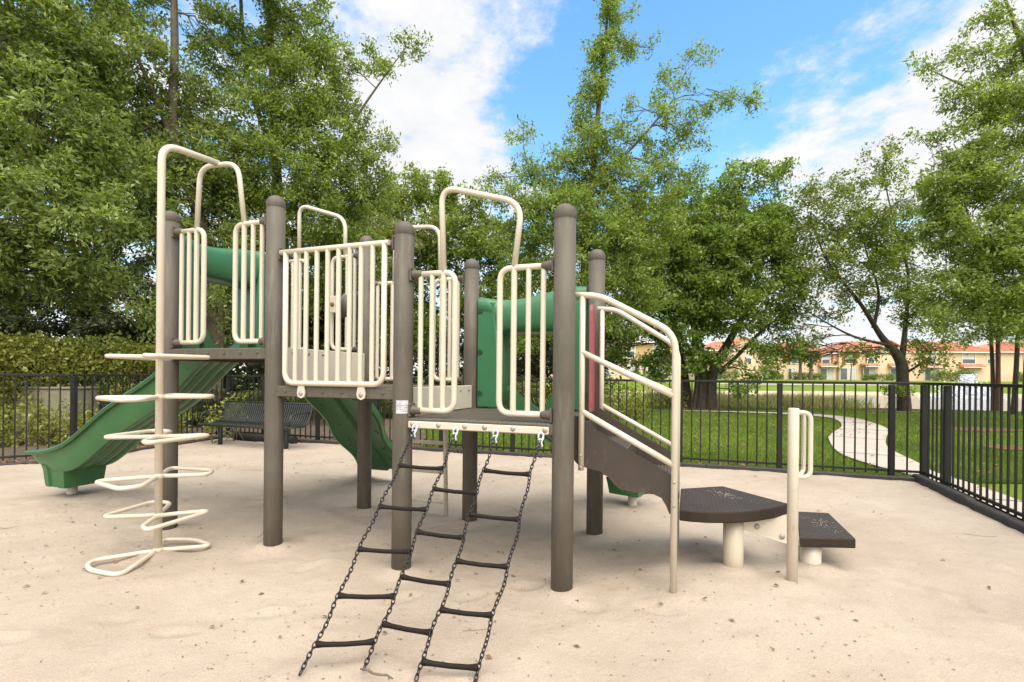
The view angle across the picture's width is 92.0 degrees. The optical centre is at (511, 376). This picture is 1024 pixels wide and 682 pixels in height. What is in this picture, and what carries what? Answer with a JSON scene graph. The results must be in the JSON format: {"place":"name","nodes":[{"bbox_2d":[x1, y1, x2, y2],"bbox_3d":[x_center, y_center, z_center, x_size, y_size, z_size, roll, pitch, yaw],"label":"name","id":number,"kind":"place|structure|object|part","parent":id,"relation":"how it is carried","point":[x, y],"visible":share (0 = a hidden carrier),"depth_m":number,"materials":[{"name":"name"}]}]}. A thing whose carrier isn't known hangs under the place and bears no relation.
{"place":"outdoors","nodes":[
{"label":"outdoors","id":0,"kind":"place"},
{"bbox_2d":[1,444,1015,681],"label":"leaf debris","id":1,"kind":"object","parent":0,"point":[442,595],"visible":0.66,"depth_m":2.71,"materials":[{"name":"brown plant"}]},
{"bbox_2d":[0,437,1023,681],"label":"sand","id":2,"kind":"structure","parent":0,"point":[914,603],"depth_m":2.89,"materials":[{"name":"beige sand"}]},
{"bbox_2d":[0,461,38,465],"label":"border edging","id":3,"kind":"object","parent":2,"relation":"on","point":[29,462],"visible":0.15,"depth_m":6.63,"materials":[{"name":"grey concrete"}]},
{"bbox_2d":[128,436,225,452],"bbox_3d":[-5.893,1.187,8.395,0.065,0.078,2.824,1,0,12],"label":"border edging","id":4,"kind":"object","parent":2,"relation":"on","point":[152,447],"visible":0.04,"depth_m":8.68,"materials":[{"name":"grey concrete"}]},
{"bbox_2d":[198,401,312,448],"bbox_3d":[-4.430,0.876,8.525,1.982,0.847,0.568,1,0,18],"label":"park bench","id":5,"kind":"object","parent":2,"relation":"on","point":[220,424],"visible":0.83,"depth_m":8.63,"materials":[{"name":"metal"}]},
{"bbox_2d":[234,433,297,443],"bbox_3d":[-4.594,1.151,9.156,1.445,0.175,0.177,1,0,19],"label":"timber log","id":6,"kind":"object","parent":2,"relation":"on","point":[259,437],"visible":0.56,"depth_m":9.14,"materials":[{"name":"brown wood"}]},
{"bbox_2d":[360,668,392,678],"bbox_3d":[-0.555,1.220,2.031,0.165,0.012,0.022,1,0,22],"label":"broken stick","id":7,"kind":"object","parent":2,"relation":"on","point":[374,673],"visible":1,"depth_m":2.02,"materials":[{"name":"beige wood"}]},
{"bbox_2d":[0,435,764,466],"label":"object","id":8,"kind":"object","parent":2,"relation":"on","point":[297,437],"visible":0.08,"depth_m":8.26,"materials":[{"name":"brown plant"}]},
{"bbox_2d":[298,423,543,681],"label":"chain ladder net","id":9,"kind":"object","parent":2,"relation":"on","point":[489,615],"visible":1,"depth_m":2.37,"materials":[{"name":"black metal"}]},
{"bbox_2d":[24,144,855,593],"bbox_3d":[-1.211,-0.140,4.316,7.236,3.039,3.371,1,0,20],"label":"play structure","id":10,"kind":"object","parent":2,"relation":"on","point":[338,388],"visible":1,"depth_m":3.44,"materials":[{"name":"beige metal"}]},
{"bbox_2d":[4,441,992,657],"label":"fallen leaves","id":11,"kind":"object","parent":2,"relation":"on","point":[577,645],"depth_m":3.01,"materials":[{"name":"brown plant"}]},
{"bbox_2d":[223,434,914,481],"bbox_3d":[-0.293,1.232,7.904,11.355,0.093,0.082,1,0,19],"label":"border edging","id":12,"kind":"object","parent":2,"relation":"on","point":[783,470],"visible":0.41,"depth_m":6.80,"materials":[{"name":"grey concrete"}]},
{"bbox_2d":[912,474,1023,533],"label":"border edging","id":13,"kind":"object","parent":2,"relation":"on","point":[974,504],"visible":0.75,"depth_m":4.82,"materials":[{"name":"grey concrete"}]},
{"bbox_2d":[0,0,1023,375],"label":"sky","id":14,"kind":"structure","parent":0,"point":[834,72],"materials":[{"name":"blue"}]},
{"bbox_2d":[22,374,1023,521],"bbox_3d":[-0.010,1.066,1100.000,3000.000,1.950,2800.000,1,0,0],"label":"ground","id":15,"kind":"structure","parent":0,"point":[870,388],"depth_m":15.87,"materials":[{"name":"green plant"}]},
{"bbox_2d":[0,373,226,460],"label":"black fence","id":16,"kind":"object","parent":15,"relation":"on","point":[73,402],"visible":0.39,"depth_m":6.99,"materials":[{"name":"metal"}]},
{"bbox_2d":[194,392,247,443],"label":"shrub","id":17,"kind":"object","parent":15,"relation":"on","point":[213,429],"visible":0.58,"depth_m":9.10,"materials":[{"name":"green plant"}]},
{"bbox_2d":[0,399,453,462],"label":"planting bed","id":18,"kind":"object","parent":15,"relation":"on","point":[9,450],"visible":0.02,"depth_m":10.39,"materials":[{"name":"brown soil"}]},
{"bbox_2d":[5,396,12,422],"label":"palm clump","id":19,"kind":"object","parent":18,"relation":"on","point":[10,410],"visible":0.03,"depth_m":12.04,"materials":[{"name":"green plant"}]},
{"bbox_2d":[0,416,30,447],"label":"shrub","id":20,"kind":"object","parent":18,"relation":"on","point":[11,428],"visible":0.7,"depth_m":8.34,"materials":[{"name":"green plant"}]},
{"bbox_2d":[0,395,68,446],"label":"shrub","id":21,"kind":"object","parent":18,"relation":"on","point":[29,431],"visible":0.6,"depth_m":8.46,"materials":[{"name":"green plant"}]},
{"bbox_2d":[5,330,102,398],"bbox_3d":[-14.014,-0.002,14.693,3.778,2.712,2.535,1,0,-15],"label":"shade bush","id":22,"kind":"object","parent":18,"relation":"on","point":[32,348],"depth_m":14.42,"materials":[{"name":"green plant"}]},
{"bbox_2d":[13,386,101,434],"bbox_3d":[-9.393,0.689,10.200,1.315,0.966,0.660,1,0,0],"label":"utility cabinet","id":23,"kind":"object","parent":18,"relation":"on","point":[54,392],"visible":0.3,"depth_m":9.89,"materials":[{"name":"grey metal"}]},
{"bbox_3d":[-9.393,0.692,9.895,1.167,0.755,0.012,1,0,0],"label":"door","id":24,"kind":"part","parent":23,"relation":"part of","materials":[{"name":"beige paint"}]},
{"bbox_2d":[0,386,117,418],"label":"palm clump","id":25,"kind":"object","parent":18,"relation":"on","point":[12,412],"visible":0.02,"depth_m":12.01,"materials":[{"name":"green plant"}]},
{"bbox_2d":[23,398,95,446],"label":"shrub","id":26,"kind":"object","parent":18,"relation":"on","point":[65,436],"visible":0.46,"depth_m":8.51,"materials":[{"name":"green plant"}]},
{"bbox_2d":[40,356,94,385],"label":"shrub","id":27,"kind":"object","parent":18,"relation":"on","point":[90,384],"depth_m":10.66,"materials":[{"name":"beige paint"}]},
{"bbox_2d":[0,326,155,434],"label":"lime hedge","id":28,"kind":"object","parent":18,"relation":"on","point":[89,358],"visible":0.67,"depth_m":10.09,"materials":[{"name":"green plant"}]},
{"bbox_2d":[0,242,155,367],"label":"background tree","id":29,"kind":"object","parent":18,"relation":"on","point":[106,322],"visible":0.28,"depth_m":23.81,"materials":[{"name":"green plant"}]},
{"bbox_2d":[21,340,140,408],"bbox_3d":[-11.603,0.107,14.066,3.668,2.428,2.486,1,0,0],"label":"shade bush","id":30,"kind":"object","parent":18,"relation":"on","point":[110,380],"visible":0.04,"depth_m":13.88,"materials":[{"name":"green plant"}]},
{"bbox_2d":[62,402,103,430],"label":"shrub","id":31,"kind":"object","parent":18,"relation":"on","point":[87,419],"visible":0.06,"depth_m":8.66,"materials":[{"name":"green plant"}]},
{"bbox_2d":[0,0,171,338],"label":"oak tree","id":32,"kind":"object","parent":18,"relation":"on","point":[36,51],"visible":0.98,"depth_m":9.67,"materials":[{"name":"green plant"}]},
{"bbox_2d":[33,0,275,422],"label":"oak tree","id":33,"kind":"object","parent":18,"relation":"on","point":[184,170],"visible":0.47,"depth_m":11.97,"materials":[{"name":"green plant"}]},
{"bbox_2d":[178,409,198,433],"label":"shrub","id":34,"kind":"object","parent":18,"relation":"on","point":[184,421],"visible":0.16,"depth_m":10.37,"materials":[{"name":"green plant"}]},
{"bbox_2d":[100,276,324,391],"bbox_3d":[-14.889,-2.928,25.860,10.986,8.274,5.810,1,0,0],"label":"background tree","id":35,"kind":"object","parent":18,"relation":"on","point":[310,326],"visible":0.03,"depth_m":24.83,"materials":[{"name":"green plant"}]},
{"bbox_2d":[194,342,263,416],"bbox_3d":[-8.177,0.062,14.642,3.775,2.698,2.804,1,0,0],"label":"shade bush","id":36,"kind":"object","parent":18,"relation":"on","point":[238,370],"visible":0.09,"depth_m":14.23,"materials":[{"name":"green plant"}]},
{"bbox_2d":[179,386,306,424],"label":"palm clump","id":37,"kind":"object","parent":18,"relation":"on","point":[205,409],"visible":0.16,"depth_m":11.95,"materials":[{"name":"green plant"}]},
{"bbox_2d":[223,345,313,411],"bbox_3d":[-7.537,-0.021,15.523,3.980,2.860,2.787,1,0,0],"label":"shade bush","id":38,"kind":"object","parent":18,"relation":"on","point":[261,366],"visible":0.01,"depth_m":15.10,"materials":[{"name":"green plant"}]},
{"bbox_2d":[222,390,323,423],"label":"palm clump","id":39,"kind":"object","parent":18,"relation":"on","point":[293,400],"visible":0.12,"depth_m":12.60,"materials":[{"name":"green plant"}]},
{"bbox_2d":[180,0,433,384],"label":"oak tree","id":40,"kind":"object","parent":18,"relation":"on","point":[273,140],"visible":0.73,"depth_m":13.60,"materials":[{"name":"green plant"}]},
{"bbox_2d":[264,338,385,382],"bbox_3d":[-6.111,0.023,16.048,4.126,2.796,2.700,1,0,0],"label":"shade bush","id":41,"kind":"object","parent":18,"relation":"on","point":[322,346],"depth_m":15.80,"materials":[{"name":"green plant"}]},
{"bbox_2d":[317,186,420,273],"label":"tree","id":42,"kind":"object","parent":18,"relation":"on","point":[390,234],"visible":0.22,"depth_m":18.77,"materials":[{"name":"green plant"}]},
{"bbox_2d":[330,335,416,408],"bbox_3d":[-5.144,-0.041,17.999,4.021,2.924,3.047,1,0,0],"label":"shade bush","id":43,"kind":"object","parent":18,"relation":"on","point":[388,352],"visible":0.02,"depth_m":17.80,"materials":[{"name":"green plant"}]},
{"bbox_2d":[301,265,446,380],"bbox_3d":[-9.076,-2.639,26.820,12.285,7.807,5.712,1,0,0],"label":"background tree","id":44,"kind":"object","parent":18,"relation":"on","point":[322,322],"visible":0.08,"depth_m":25.79,"materials":[{"name":"green plant"}]},
{"bbox_2d":[372,382,417,417],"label":"palm clump","id":45,"kind":"object","parent":18,"relation":"on","point":[381,401],"visible":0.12,"depth_m":14.86,"materials":[{"name":"green plant"}]},
{"bbox_2d":[350,160,469,366],"bbox_3d":[-4.635,-4.197,21.431,5.654,10.991,4.237,1,0,0],"label":"background tree","id":46,"kind":"object","parent":18,"relation":"on","point":[420,195],"visible":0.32,"depth_m":21.27,"materials":[{"name":"green plant"}]},
{"bbox_2d":[374,331,461,384],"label":"shade bush","id":47,"kind":"object","parent":18,"relation":"on","point":[425,365],"visible":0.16,"depth_m":18.86,"materials":[{"name":"green plant"}]},
{"bbox_2d":[378,218,458,269],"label":"tree","id":48,"kind":"object","parent":18,"relation":"on","point":[416,245],"visible":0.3,"depth_m":20.65,"materials":[{"name":"green plant"}]},
{"bbox_2d":[379,384,461,415],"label":"palm clump","id":49,"kind":"object","parent":18,"relation":"on","point":[389,408],"visible":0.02,"depth_m":14.32,"materials":[{"name":"green plant"}]},
{"bbox_2d":[414,337,521,384],"bbox_3d":[-1.777,-0.071,19.147,4.217,3.005,2.769,1,0,-18],"label":"shade bush","id":50,"kind":"object","parent":18,"relation":"on","point":[460,360],"visible":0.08,"depth_m":18.51,"materials":[{"name":"green plant"}]},
{"bbox_2d":[421,179,551,338],"bbox_3d":[-1.325,-3.848,22.599,5.721,10.355,4.562,1,0,-26],"label":"background tree","id":51,"kind":"object","parent":18,"relation":"on","point":[474,238],"visible":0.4,"depth_m":22.14,"materials":[{"name":"green plant"}]},
{"bbox_2d":[437,374,548,410],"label":"palm clump","id":52,"kind":"object","parent":18,"relation":"on","point":[532,392],"visible":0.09,"depth_m":15.34,"materials":[{"name":"green plant"}]},
{"bbox_2d":[509,338,552,406],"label":"shade bush","id":53,"kind":"object","parent":18,"relation":"on","point":[520,371],"visible":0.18,"depth_m":19.84,"materials":[{"name":"green plant"}]},
{"bbox_2d":[492,381,607,408],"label":"palm clump","id":54,"kind":"object","parent":18,"relation":"on","point":[533,390],"visible":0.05,"depth_m":15.25,"materials":[{"name":"green plant"}]},
{"bbox_2d":[517,342,621,400],"bbox_3d":[2.149,-0.256,21.048,5.019,3.441,3.171,1,0,0],"label":"shade bush","id":55,"kind":"object","parent":18,"relation":"on","point":[551,361],"visible":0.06,"depth_m":20.70,"materials":[{"name":"green plant"}]},
{"bbox_2d":[472,0,770,410],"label":"oak tree","id":56,"kind":"object","parent":18,"relation":"on","point":[623,225],"visible":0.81,"depth_m":16.55,"materials":[{"name":"green plant"}]},
{"bbox_2d":[435,274,631,398],"bbox_3d":[1.077,-2.357,27.756,11.670,7.435,6.009,1,0,0],"label":"background tree","id":57,"kind":"object","parent":15,"relation":"on","point":[608,340],"visible":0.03,"depth_m":26.80,"materials":[{"name":"green plant"}]},
{"bbox_2d":[226,375,927,476],"bbox_3d":[-0.254,0.670,7.957,11.396,1.294,0.064,1,0,19],"label":"black fence","id":58,"kind":"object","parent":15,"relation":"on","point":[890,469],"visible":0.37,"depth_m":6.69,"materials":[{"name":"metal"}]},
{"bbox_2d":[547,338,671,379],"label":"townhouse","id":59,"kind":"structure","parent":15,"relation":"on","point":[641,349],"depth_m":65.96,"materials":[{"name":"yellow paint"}]},
{"bbox_2d":[626,343,635,358],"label":"window","id":60,"kind":"structure","parent":59,"relation":"in","point":[632,350],"depth_m":65.97,"materials":[{"name":"white glass"}]},
{"bbox_2d":[604,377,634,415],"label":"lawn shrub","id":61,"kind":"object","parent":15,"relation":"on","point":[608,392],"visible":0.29,"depth_m":16.50,"materials":[{"name":"green plant"}]},
{"bbox_2d":[604,381,658,420],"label":"lawn shrub","id":62,"kind":"object","parent":15,"relation":"on","point":[632,405],"visible":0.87,"depth_m":15.01,"materials":[{"name":"green plant"}]},
{"bbox_2d":[636,373,666,379],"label":"clipped hedge","id":63,"kind":"object","parent":15,"relation":"on","point":[646,376],"visible":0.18,"depth_m":63.36,"materials":[{"name":"green plant"}]},
{"bbox_2d":[650,383,688,410],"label":"lawn shrub","id":64,"kind":"object","parent":15,"relation":"on","point":[664,402],"visible":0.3,"depth_m":19.45,"materials":[{"name":"green plant"}]},
{"bbox_2d":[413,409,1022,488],"bbox_3d":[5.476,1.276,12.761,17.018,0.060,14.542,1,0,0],"label":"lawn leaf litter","id":65,"kind":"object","parent":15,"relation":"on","point":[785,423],"visible":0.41,"depth_m":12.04,"materials":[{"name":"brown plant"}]},
{"bbox_2d":[717,369,740,378],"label":"clipped hedge","id":66,"kind":"object","parent":15,"relation":"on","point":[723,375],"visible":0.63,"depth_m":89.28,"materials":[{"name":"green plant"}]},
{"bbox_2d":[685,336,778,378],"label":"townhouse","id":67,"kind":"structure","parent":15,"relation":"on","point":[738,341],"depth_m":91.65,"materials":[{"name":"beige paint"}]},
{"bbox_2d":[745,353,751,362],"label":"window","id":68,"kind":"structure","parent":67,"relation":"in","point":[747,356],"depth_m":91.61,"materials":[{"name":"white glass"}]},
{"bbox_2d":[768,373,784,379],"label":"clipped hedge","id":69,"kind":"object","parent":15,"relation":"on","point":[778,377],"visible":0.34,"depth_m":89.33,"materials":[{"name":"green plant"}]},
{"bbox_2d":[792,351,808,379],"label":"fan palm","id":70,"kind":"object","parent":15,"relation":"on","point":[800,373],"visible":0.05,"depth_m":86.79,"materials":[{"name":"plant"}]},
{"bbox_2d":[788,370,825,379],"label":"clipped hedge","id":71,"kind":"object","parent":15,"relation":"on","point":[816,376],"visible":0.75,"depth_m":89.22,"materials":[{"name":"green plant"}]},
{"bbox_2d":[779,342,838,379],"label":"townhouse","id":72,"kind":"structure","parent":15,"relation":"on","point":[828,369],"depth_m":92.57,"materials":[{"name":"beige paint"}]},
{"bbox_2d":[787,368,795,378],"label":"sliding door","id":73,"kind":"structure","parent":72,"relation":"in","point":[789,369],"depth_m":92.55,"materials":[{"name":"white glass"}]},
{"bbox_2d":[821,354,830,362],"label":"window","id":74,"kind":"structure","parent":72,"relation":"in","point":[824,359],"depth_m":92.55,"materials":[{"name":"white glass"}]},
{"bbox_2d":[820,368,833,379],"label":"sliding door","id":75,"kind":"structure","parent":72,"relation":"in","point":[829,372],"depth_m":92.55,"materials":[{"name":"white glass"}]},
{"bbox_2d":[805,349,822,379],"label":"fan palm","id":76,"kind":"object","parent":15,"relation":"on","point":[810,374],"visible":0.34,"depth_m":85.76,"materials":[{"name":"plant"}]},
{"bbox_2d":[830,346,865,380],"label":"tree","id":77,"kind":"object","parent":15,"relation":"on","point":[852,359],"visible":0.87,"depth_m":79.93,"materials":[{"name":"green plant"}]},
{"bbox_2d":[758,134,965,410],"bbox_3d":[14.155,-4.171,19.953,8.495,11.323,3.603,1,0,0],"label":"forked tree","id":78,"kind":"object","parent":15,"relation":"on","point":[891,251],"visible":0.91,"depth_m":19.79,"materials":[{"name":"green plant"}]},
{"bbox_2d":[822,340,915,380],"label":"townhouse","id":79,"kind":"structure","parent":15,"relation":"on","point":[887,366],"depth_m":91.89,"materials":[{"name":"beige paint"}]},
{"bbox_2d":[839,368,854,379],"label":"sliding door","id":80,"kind":"structure","parent":79,"relation":"in","point":[844,372],"depth_m":91.97,"materials":[{"name":"white glass"}]},
{"bbox_2d":[863,368,875,379],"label":"sliding door","id":81,"kind":"structure","parent":79,"relation":"in","point":[869,370],"depth_m":91.61,"materials":[{"name":"white glass"}]},
{"bbox_2d":[890,368,895,379],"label":"sliding door","id":82,"kind":"structure","parent":79,"relation":"in","point":[892,370],"depth_m":91.61,"materials":[{"name":"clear glass"}]},
{"bbox_2d":[860,371,895,380],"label":"clipped hedge","id":83,"kind":"object","parent":15,"relation":"on","point":[889,376],"visible":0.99,"depth_m":89.13,"materials":[{"name":"green plant"}]},
{"bbox_2d":[868,410,918,411],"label":"tree mulch","id":84,"kind":"object","parent":15,"relation":"on","point":[887,411],"visible":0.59,"depth_m":19.91,"materials":[{"name":"red plant"}]},
{"bbox_2d":[929,369,977,380],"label":"clipped hedge","id":85,"kind":"object","parent":15,"relation":"on","point":[938,375],"visible":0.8,"depth_m":89.23,"materials":[{"name":"green plant"}]},
{"bbox_2d":[907,342,1003,380],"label":"townhouse","id":86,"kind":"structure","parent":15,"relation":"on","point":[976,360],"depth_m":92.40,"materials":[{"name":"beige paint"}]},
{"bbox_2d":[926,354,935,363],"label":"window","id":87,"kind":"structure","parent":86,"relation":"in","point":[933,355],"depth_m":92.35,"materials":[{"name":"white glass"}]},
{"bbox_2d":[924,369,937,380],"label":"sliding door","id":88,"kind":"structure","parent":86,"relation":"in","point":[926,376],"depth_m":92.37,"materials":[{"name":"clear glass"}]},
{"bbox_2d":[961,354,975,363],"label":"window","id":89,"kind":"structure","parent":86,"relation":"in","point":[970,358],"depth_m":92.35,"materials":[{"name":"white glass"}]},
{"bbox_2d":[960,369,977,380],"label":"sliding door","id":90,"kind":"structure","parent":86,"relation":"in","point":[974,370],"depth_m":92.37,"materials":[{"name":"white glass"}]},
{"bbox_2d":[986,354,994,363],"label":"window","id":91,"kind":"structure","parent":86,"relation":"in","point":[988,355],"depth_m":92.35,"materials":[{"name":"white glass"}]},
{"bbox_2d":[896,0,1023,351],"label":"oak tree","id":92,"kind":"object","parent":15,"relation":"on","point":[1000,251],"visible":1,"depth_m":13.17,"materials":[{"name":"green plant"}]},
{"bbox_2d":[923,382,1023,520],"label":"black fence","id":93,"kind":"object","parent":15,"relation":"on","point":[947,421],"visible":0.86,"depth_m":4.97,"materials":[{"name":"metal"}]},
{"bbox_2d":[934,427,1021,430],"bbox_3d":[12.226,1.378,12.909,2.195,0.001,1.124,1,0,0],"label":"mulch patch","id":94,"kind":"object","parent":15,"relation":"on","point":[983,429],"visible":0.34,"depth_m":12.88,"materials":[{"name":"red plant"}]},
{"bbox_2d":[966,273,1023,414],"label":"thin tree","id":95,"kind":"object","parent":15,"relation":"on","point":[1017,343],"visible":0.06,"depth_m":18.95,"materials":[{"name":"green plant"}]},
{"bbox_2d":[976,342,1023,381],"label":"townhouse","id":96,"kind":"structure","parent":15,"relation":"on","point":[1007,360],"depth_m":92.10,"materials":[{"name":"beige paint"}]},
{"bbox_2d":[989,445,1021,449],"bbox_3d":[9.592,1.353,9.418,1.214,0.001,0.691,1,0,0],"label":"mulch patch","id":97,"kind":"object","parent":15,"relation":"on","point":[1004,447],"visible":0.32,"depth_m":9.40,"materials":[{"name":"red plant"}]},
{"bbox_2d":[1011,372,1022,381],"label":"clipped hedge","id":98,"kind":"object","parent":15,"relation":"on","point":[1020,376],"visible":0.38,"depth_m":89.14,"materials":[{"name":"green plant"}]},
{"label":"tree mulch","id":99,"kind":"structure","parent":15,"relation":"on","visible":0},
{"bbox_2d":[603,156,818,409],"bbox_3d":[7.487,-3.831,20.040,9.531,10.535,4.921,1,0,0],"label":"fig tree","id":100,"kind":"object","parent":99,"relation":"on","point":[709,270],"visible":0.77,"depth_m":19.30,"materials":[{"name":"green plant"}]},
{"bbox_2d":[608,391,1021,411],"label":"shore","id":101,"kind":"structure","parent":0,"point":[851,393],"depth_m":50.71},
{"bbox_2d":[640,388,887,408],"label":"reeds","id":102,"kind":"object","parent":101,"relation":"on","point":[797,401],"visible":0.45,"depth_m":21.90,"materials":[{"name":"green plant"}]},
{"bbox_2d":[913,266,1019,410],"bbox_3d":[19.761,-1.913,21.425,6.097,7.134,3.412,1,0,0],"label":"thin tree","id":103,"kind":"object","parent":101,"relation":"on","point":[995,371],"visible":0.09,"depth_m":21.24,"materials":[{"name":"green plant"}]},
{"bbox_2d":[611,394,1021,411],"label":"pond water","id":104,"kind":"structure","parent":0,"point":[883,401],"depth_m":36.07,"materials":[{"name":"grey liquid"}]},
{"bbox_2d":[911,373,1006,399],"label":"fountain","id":105,"kind":"object","parent":104,"relation":"in","point":[966,379],"visible":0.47,"depth_m":43.78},
{"bbox_2d":[717,383,917,385],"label":"path","id":106,"kind":"structure","parent":0,"point":[814,384],"depth_m":60.90,"materials":[{"name":"concrete"}]},
{"bbox_2d":[683,410,1021,518],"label":"path","id":107,"kind":"structure","parent":0,"point":[871,446],"depth_m":9.11,"materials":[{"name":"concrete"}]}
]}

